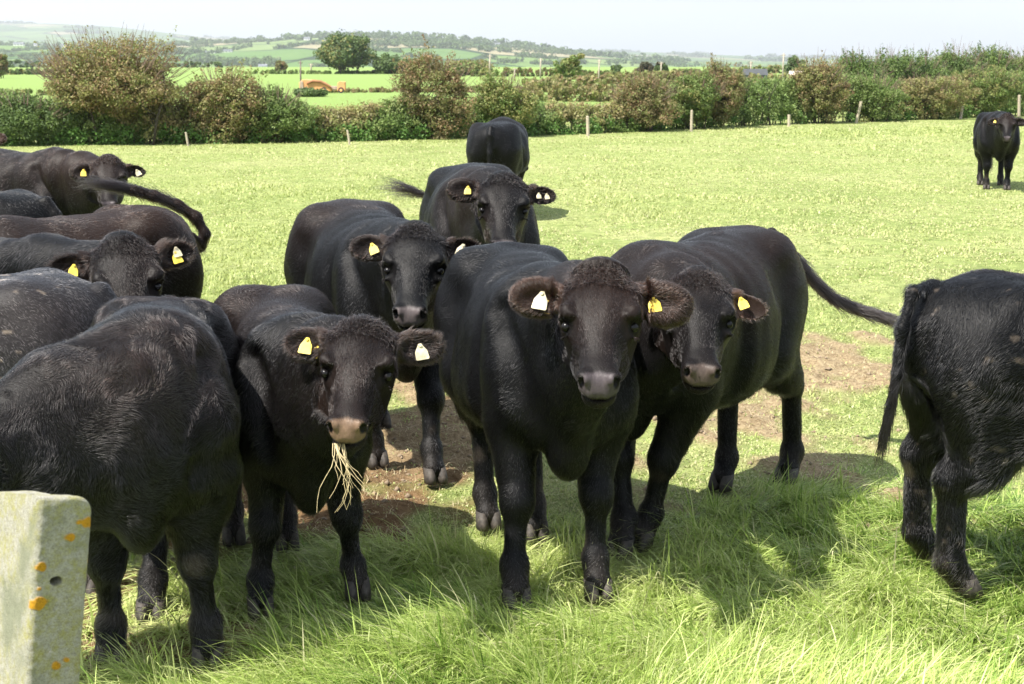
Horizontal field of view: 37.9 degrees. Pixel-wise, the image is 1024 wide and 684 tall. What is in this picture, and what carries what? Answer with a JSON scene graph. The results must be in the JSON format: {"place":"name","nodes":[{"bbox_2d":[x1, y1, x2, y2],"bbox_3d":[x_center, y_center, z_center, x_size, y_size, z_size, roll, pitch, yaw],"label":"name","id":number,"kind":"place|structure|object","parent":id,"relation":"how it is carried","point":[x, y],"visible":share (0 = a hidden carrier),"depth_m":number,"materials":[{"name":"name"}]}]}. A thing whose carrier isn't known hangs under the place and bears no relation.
{"place":"outdoors","nodes":[
{"label":"outdoors","id":0,"kind":"place"},
{"bbox_2d":[0,23,1019,66],"bbox_3d":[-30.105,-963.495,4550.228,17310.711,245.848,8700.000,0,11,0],"label":"hills","id":1,"kind":"structure","parent":0,"point":[41,32],"depth_m":2215.01,"materials":[{"name":"green plant"}]},
{"bbox_2d":[13,42,24,45],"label":"farmhouse","id":2,"kind":"object","parent":1,"relation":"on","point":[18,43],"visible":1,"depth_m":2300.74,"materials":[{"name":"stone"}]},
{"bbox_2d":[258,64,267,66],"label":"farmhouse","id":3,"kind":"object","parent":1,"relation":"on","point":[262,65],"visible":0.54,"depth_m":1472.76,"materials":[{"name":"stone"}]},
{"bbox_2d":[0,20,1018,66],"bbox_3d":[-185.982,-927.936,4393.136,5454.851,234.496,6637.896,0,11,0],"label":"woodland","id":4,"kind":"object","parent":1,"relation":"on","point":[414,39],"visible":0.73,"depth_m":2222.95,"materials":[{"name":"green plant"}]},
{"bbox_2d":[0,67,1023,683],"bbox_3d":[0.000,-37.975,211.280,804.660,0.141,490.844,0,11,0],"label":"ground","id":5,"kind":"structure","parent":0,"point":[588,233],"depth_m":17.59,"materials":[{"name":"green plant"}]},
{"bbox_2d":[0,133,6,143],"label":"cow","id":6,"kind":"object","parent":5,"relation":"on","point":[3,138],"visible":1,"depth_m":13.35},
{"bbox_2d":[0,54,8,77],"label":"tree","id":7,"kind":"object","parent":5,"relation":"on","point":[4,62],"visible":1,"depth_m":161.48,"materials":[{"name":"green plant"}]},
{"bbox_2d":[0,189,62,217],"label":"cow","id":8,"kind":"object","parent":5,"relation":"on","point":[22,202],"visible":0.2,"depth_m":8.88},
{"bbox_2d":[4,67,59,74],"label":"hedgerow","id":9,"kind":"object","parent":5,"relation":"on","point":[17,71],"visible":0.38,"depth_m":205.66,"materials":[{"name":"green plant"}]},
{"bbox_2d":[0,88,84,143],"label":"bush","id":10,"kind":"object","parent":5,"relation":"on","point":[21,112],"visible":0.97,"depth_m":33.60,"materials":[{"name":"green plant"}]},
{"bbox_2d":[0,491,90,683],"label":"concrete post","id":11,"kind":"object","parent":5,"relation":"on","point":[44,543],"visible":1,"depth_m":2.40,"materials":[{"name":"grey concrete"}]},
{"bbox_2d":[0,267,117,378],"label":"cow","id":12,"kind":"object","parent":5,"relation":"on","point":[42,306],"visible":0.3,"depth_m":5.30},
{"bbox_2d":[0,146,146,215],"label":"cow","id":13,"kind":"object","parent":5,"relation":"on","point":[51,172],"visible":0.45,"depth_m":11.22},
{"bbox_2d":[0,86,187,95],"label":"hedgerow","id":14,"kind":"object","parent":5,"relation":"on","point":[26,91],"visible":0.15,"depth_m":83.85,"materials":[{"name":"green plant"}]},
{"bbox_2d":[0,227,196,296],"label":"cow","id":15,"kind":"object","parent":5,"relation":"on","point":[123,263],"visible":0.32,"depth_m":5.95},
{"bbox_2d":[0,172,211,298],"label":"cow","id":16,"kind":"object","parent":5,"relation":"on","point":[152,225],"visible":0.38,"depth_m":7.43},
{"bbox_2d":[19,22,201,144],"bbox_3d":[-9.097,-5.910,34.201,3.905,2.928,2.382,2,11,12],"label":"hawthorn bush","id":17,"kind":"object","parent":5,"relation":"on","point":[87,83],"visible":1,"depth_m":33.72,"materials":[{"name":"green plant"}]},
{"bbox_2d":[7,59,223,67],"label":"hedgerow","id":18,"kind":"object","parent":5,"relation":"on","point":[196,65],"visible":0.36,"depth_m":411.06,"materials":[{"name":"green plant"}]},
{"bbox_2d":[0,294,244,673],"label":"cow","id":19,"kind":"object","parent":5,"relation":"on","point":[122,416],"visible":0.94,"depth_m":4.45},
{"bbox_2d":[185,132,188,145],"bbox_3d":[-7.326,-4.504,33.635,0.108,0.462,0.049,0,11,0],"label":"fence post","id":20,"kind":"object","parent":5,"relation":"on","point":[186,136],"visible":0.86,"depth_m":33.61,"materials":[{"name":"grey wood"}]},
{"bbox_2d":[177,59,270,143],"bbox_3d":[-6.692,-5.576,34.773,2.199,2.055,1.418,0,11,0],"label":"bush","id":21,"kind":"object","parent":5,"relation":"on","point":[218,92],"visible":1,"depth_m":34.40,"materials":[{"name":"green plant"}]},
{"bbox_2d":[236,80,320,142],"bbox_3d":[-5.544,-5.391,35.084,1.984,1.571,1.430,3,11,15],"label":"bush","id":22,"kind":"object","parent":5,"relation":"on","point":[279,104],"visible":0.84,"depth_m":34.83,"materials":[{"name":"green plant"}]},
{"bbox_2d":[275,60,287,73],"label":"tree","id":23,"kind":"object","parent":5,"relation":"on","point":[280,65],"visible":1,"depth_m":215.39,"materials":[{"name":"green plant"}]},
{"bbox_2d":[292,87,328,96],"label":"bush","id":24,"kind":"object","parent":5,"relation":"on","point":[311,92],"visible":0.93,"depth_m":79.28,"materials":[{"name":"green plant"}]},
{"bbox_2d":[299,79,345,92],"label":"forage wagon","id":25,"kind":"object","parent":5,"relation":"on","point":[340,87],"visible":0.76,"depth_m":88.60,"materials":[{"name":"orange paint"}]},
{"bbox_2d":[252,69,397,73],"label":"hedgerow","id":26,"kind":"object","parent":5,"relation":"on","point":[281,71],"visible":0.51,"depth_m":215.22,"materials":[{"name":"green plant"}]},
{"bbox_2d":[214,283,447,620],"bbox_3d":[-0.737,0.362,5.361,0.602,1.098,1.784,-4,11,-21],"label":"cow","id":27,"kind":"object","parent":5,"relation":"on","point":[314,377],"visible":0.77,"depth_m":5.03},
{"bbox_2d":[317,443,372,511],"bbox_3d":[-0.506,0.417,4.515,0.169,0.210,0.074,0,11,0],"label":"grass strand","id":28,"kind":"object","parent":27,"relation":"hanging from","point":[347,466],"depth_m":4.52,"materials":[{"name":"plant"}]},
{"bbox_2d":[312,28,377,73],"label":"tree","id":29,"kind":"object","parent":5,"relation":"on","point":[341,52],"visible":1,"depth_m":214.25,"materials":[{"name":"green plant"}]},
{"bbox_2d":[346,130,350,144],"bbox_3d":[-3.734,-4.616,34.138,0.120,0.496,0.050,0,11,0],"label":"fence post","id":30,"kind":"object","parent":5,"relation":"on","point":[348,137],"visible":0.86,"depth_m":34.11,"materials":[{"name":"grey wood"}]},
{"bbox_2d":[283,198,480,485],"bbox_3d":[-0.596,-0.038,7.128,0.664,1.229,2.030,-4,11,-21],"label":"cow","id":31,"kind":"object","parent":5,"relation":"on","point":[388,262],"visible":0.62,"depth_m":6.79},
{"bbox_2d":[372,52,404,73],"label":"tree","id":32,"kind":"object","parent":5,"relation":"on","point":[384,61],"visible":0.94,"depth_m":214.59,"materials":[{"name":"green plant"}]},
{"bbox_2d":[396,58,427,70],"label":"tree","id":33,"kind":"object","parent":5,"relation":"on","point":[406,60],"visible":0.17,"depth_m":214.78,"materials":[{"name":"green plant"}]},
{"bbox_2d":[385,34,478,139],"bbox_3d":[-1.971,-6.224,36.585,2.341,2.651,1.526,0,11,0],"label":"bush","id":34,"kind":"object","parent":5,"relation":"on","point":[428,108],"visible":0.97,"depth_m":36.30,"materials":[{"name":"green plant"}]},
{"bbox_2d":[329,85,608,92],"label":"hedgerow","id":35,"kind":"object","parent":5,"relation":"on","point":[377,89],"visible":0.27,"depth_m":90.19,"materials":[{"name":"green plant"}]},
{"bbox_2d":[441,58,499,74],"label":"tree","id":36,"kind":"object","parent":5,"relation":"on","point":[462,63],"visible":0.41,"depth_m":195.87,"materials":[{"name":"green plant"}]},
{"bbox_2d":[489,54,490,74],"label":"utility pole","id":37,"kind":"object","parent":5,"relation":"on","point":[490,63],"visible":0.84,"depth_m":174.16,"materials":[{"name":"beige wood"}]},
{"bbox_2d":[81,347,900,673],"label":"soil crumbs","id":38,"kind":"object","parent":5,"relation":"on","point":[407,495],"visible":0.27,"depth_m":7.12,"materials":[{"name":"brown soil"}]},
{"bbox_2d":[466,117,529,182],"bbox_3d":[-0.092,-2.241,18.837,0.740,1.210,2.492,1,11,7],"label":"cow","id":39,"kind":"object","parent":5,"relation":"on","point":[504,141],"visible":0.52,"depth_m":17.70},
{"bbox_2d":[469,59,541,127],"bbox_3d":[-0.251,-6.131,37.717,2.029,2.050,1.523,0,11,0],"label":"bush","id":40,"kind":"object","parent":5,"relation":"on","point":[492,90],"visible":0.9,"depth_m":37.35,"materials":[{"name":"green plant"}]},
{"bbox_2d":[0,69,1023,145],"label":"hedge","id":41,"kind":"object","parent":5,"relation":"on","point":[386,118],"visible":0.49,"depth_m":36.42,"materials":[{"name":"green plant"}]},
{"bbox_2d":[405,64,640,76],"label":"hedgerow","id":42,"kind":"object","parent":5,"relation":"on","point":[524,72],"visible":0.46,"depth_m":180.91,"materials":[{"name":"green plant"}]},
{"bbox_2d":[79,399,1023,683],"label":"grass","id":43,"kind":"structure","parent":5,"relation":"on","point":[633,633],"depth_m":5.17,"materials":[{"name":"green plant"}]},
{"bbox_2d":[432,241,695,611],"bbox_3d":[0.129,0.238,5.540,0.614,1.275,1.985,-2,11,-12],"label":"cow","id":44,"kind":"object","parent":5,"relation":"on","point":[541,341],"visible":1,"depth_m":5.24},
{"bbox_2d":[553,53,584,77],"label":"tree","id":45,"kind":"object","parent":5,"relation":"on","point":[567,67],"visible":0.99,"depth_m":110.09,"materials":[{"name":"green plant"}]},
{"bbox_2d":[586,116,589,135],"bbox_3d":[1.929,-5.404,37.819,0.092,0.676,0.082,-4,12,-22],"label":"fence post","id":46,"kind":"object","parent":5,"relation":"on","point":[587,127],"visible":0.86,"depth_m":37.78,"materials":[{"name":"grey wood"}]},
{"bbox_2d":[597,59,600,77],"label":"utility pole","id":47,"kind":"object","parent":5,"relation":"on","point":[599,61],"visible":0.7,"depth_m":116.13,"materials":[{"name":"beige wood"}]},
{"bbox_2d":[610,65,622,72],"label":"tree","id":48,"kind":"object","parent":5,"relation":"on","point":[615,68],"visible":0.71,"depth_m":188.60,"materials":[{"name":"green plant"}]},
{"bbox_2d":[520,69,762,87],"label":"hedgerow","id":49,"kind":"object","parent":5,"relation":"on","point":[607,79],"visible":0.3,"depth_m":102.61,"materials":[{"name":"green plant"}]},
{"bbox_2d":[604,68,681,131],"bbox_3d":[3.553,-6.544,40.389,2.150,1.868,1.394,0,11,0],"label":"bush","id":50,"kind":"object","parent":5,"relation":"on","point":[651,105],"visible":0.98,"depth_m":40.22,"materials":[{"name":"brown plant"}]},
{"bbox_2d":[523,79,763,101],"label":"hedgerow","id":51,"kind":"object","parent":5,"relation":"on","point":[556,90],"visible":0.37,"depth_m":70.15,"materials":[{"name":"green plant"}]},
{"bbox_2d":[636,61,653,71],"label":"tree","id":52,"kind":"object","parent":5,"relation":"on","point":[648,66],"visible":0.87,"depth_m":205.46,"materials":[{"name":"green plant"}]},
{"bbox_2d":[654,61,668,70],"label":"tree","id":53,"kind":"object","parent":5,"relation":"on","point":[658,65],"visible":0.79,"depth_m":196.64,"materials":[{"name":"green plant"}]},
{"bbox_2d":[551,70,786,79],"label":"hedgerow","id":54,"kind":"object","parent":5,"relation":"on","point":[557,75],"visible":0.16,"depth_m":150.81,"materials":[{"name":"green plant"}]},
{"bbox_2d":[690,110,692,131],"bbox_3d":[4.884,-5.941,40.518,0.071,0.730,0.071,-4,12,-22],"label":"fence post","id":55,"kind":"object","parent":5,"relation":"on","point":[691,120],"visible":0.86,"depth_m":40.48,"materials":[{"name":"grey wood"}]},
{"bbox_2d":[660,66,726,128],"bbox_3d":[5.006,-6.806,41.811,2.115,1.857,1.757,0,11,0],"label":"bush","id":56,"kind":"object","parent":5,"relation":"on","point":[703,104],"visible":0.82,"depth_m":41.52,"materials":[{"name":"green plant"}]},
{"bbox_2d":[632,64,814,72],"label":"hedgerow","id":57,"kind":"object","parent":5,"relation":"on","point":[769,68],"visible":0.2,"depth_m":225.98,"materials":[{"name":"green plant"}]},
{"bbox_2d":[698,52,752,127],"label":"bush","id":58,"kind":"object","parent":5,"relation":"on","point":[727,105],"visible":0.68,"depth_m":42.38,"materials":[{"name":"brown plant"}]},
{"bbox_2d":[606,225,898,560],"bbox_3d":[0.947,0.128,6.295,0.912,1.212,2.450,6,12,31],"label":"cow","id":59,"kind":"object","parent":5,"relation":"on","point":[730,345],"visible":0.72,"depth_m":5.85},
{"bbox_2d":[782,53,783,77],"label":"utility pole","id":60,"kind":"object","parent":5,"relation":"on","point":[783,66],"visible":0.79,"depth_m":133.22,"materials":[{"name":"beige wood"}]},
{"bbox_2d":[787,115,789,126],"bbox_3d":[8.122,-6.417,43.659,0.090,0.499,0.084,4,12,22],"label":"fence post","id":61,"kind":"object","parent":5,"relation":"on","point":[788,123],"visible":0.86,"depth_m":43.62,"materials":[{"name":"grey wood"}]},
{"bbox_2d":[784,55,807,72],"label":"tree","id":62,"kind":"object","parent":5,"relation":"on","point":[788,66],"visible":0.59,"depth_m":161.36,"materials":[{"name":"green plant"}]},
{"bbox_2d":[782,50,854,123],"bbox_3d":[9.325,-7.798,45.493,2.274,2.439,1.177,0,11,0],"label":"bush","id":63,"kind":"object","parent":5,"relation":"on","point":[824,93],"visible":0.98,"depth_m":45.30,"materials":[{"name":"green plant"}]},
{"bbox_2d":[819,48,894,80],"bbox_3d":[11.608,-8.848,50.555,2.514,2.616,2.382,-10,15,-43],"label":"leafy tree","id":64,"kind":"object","parent":5,"relation":"on","point":[853,65],"visible":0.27,"depth_m":50.08,"materials":[{"name":"green plant"}]},
{"bbox_2d":[855,101,861,122],"bbox_3d":[10.649,-6.994,45.833,0.246,0.825,0.094,0,11,0],"label":"fence post","id":65,"kind":"object","parent":5,"relation":"on","point":[858,112],"visible":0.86,"depth_m":45.79,"materials":[{"name":"grey wood"}]},
{"bbox_2d":[841,69,910,121],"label":"bush","id":66,"kind":"object","parent":5,"relation":"on","point":[880,90],"visible":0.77,"depth_m":46.74,"materials":[{"name":"green plant"}]},
{"bbox_2d":[867,42,923,101],"bbox_3d":[13.042,-9.061,51.641,2.733,2.631,2.148,0,11,0],"label":"leafy tree","id":67,"kind":"object","parent":5,"relation":"on","point":[897,65],"visible":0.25,"depth_m":51.26,"materials":[{"name":"green plant"}]},
{"bbox_2d":[896,44,952,81],"bbox_3d":[14.485,-9.241,52.665,2.925,2.605,2.296,0,11,0],"label":"leafy tree","id":68,"kind":"object","parent":5,"relation":"on","point":[927,67],"visible":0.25,"depth_m":52.12,"materials":[{"name":"green plant"}]},
{"bbox_2d":[898,72,982,119],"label":"bush","id":69,"kind":"object","parent":5,"relation":"on","point":[949,103],"visible":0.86,"depth_m":48.45,"materials":[{"name":"green plant"}]},
{"bbox_2d":[873,267,1023,598],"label":"cow","id":70,"kind":"object","parent":5,"relation":"on","point":[957,378],"visible":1,"depth_m":5.19},
{"bbox_2d":[919,37,991,113],"bbox_3d":[16.008,-9.619,53.873,2.802,2.898,2.144,0,11,0],"label":"leafy tree","id":71,"kind":"object","parent":5,"relation":"on","point":[954,61],"visible":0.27,"depth_m":53.28,"materials":[{"name":"green plant"}]},
{"bbox_2d":[959,106,963,118],"bbox_3d":[14.885,-7.526,49.347,0.142,0.565,0.094,0,11,0],"label":"fence post","id":72,"kind":"object","parent":5,"relation":"on","point":[961,114],"visible":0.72,"depth_m":49.30,"materials":[{"name":"grey wood"}]},
{"bbox_2d":[934,64,1022,113],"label":"bush","id":73,"kind":"object","parent":5,"relation":"on","point":[998,91],"visible":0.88,"depth_m":50.22,"materials":[{"name":"green plant"}]},
{"bbox_2d":[959,40,1022,79],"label":"leafy tree","id":74,"kind":"object","parent":5,"relation":"on","point":[998,57],"visible":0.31,"depth_m":54.63,"materials":[{"name":"green plant"}]},
{"bbox_2d":[973,111,1023,189],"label":"cow","id":75,"kind":"object","parent":5,"relation":"on","point":[996,135],"visible":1,"depth_m":22.13},
{"bbox_2d":[1003,48,1023,111],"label":"leafy tree","id":76,"kind":"object","parent":5,"relation":"on","point":[1021,60],"visible":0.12,"depth_m":55.81,"materials":[{"name":"green plant"}]},
{"bbox_2d":[1017,95,1020,115],"bbox_3d":[17.560,-8.107,51.560,0.141,0.887,0.106,0,11,0],"label":"fence post","id":77,"kind":"object","parent":5,"relation":"on","point":[1019,105],"visible":0.86,"depth_m":51.50,"materials":[{"name":"grey wood"}]},
{"bbox_2d":[0,0,1023,57],"label":"sky","id":78,"kind":"structure","parent":0,"point":[719,27],"materials":[{"name":"white"}]},
{"bbox_2d":[81,329,974,681],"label":"dirt ground","id":79,"kind":"structure","parent":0,"point":[471,497],"depth_m":6.99,"materials":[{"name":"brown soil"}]},
{"bbox_2d":[743,69,767,78],"bbox_3d":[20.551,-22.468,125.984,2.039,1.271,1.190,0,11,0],"label":"barn","id":80,"kind":"structure","parent":0,"point":[763,72],"depth_m":125.65,"materials":[{"name":"grey metal"}]}
]}

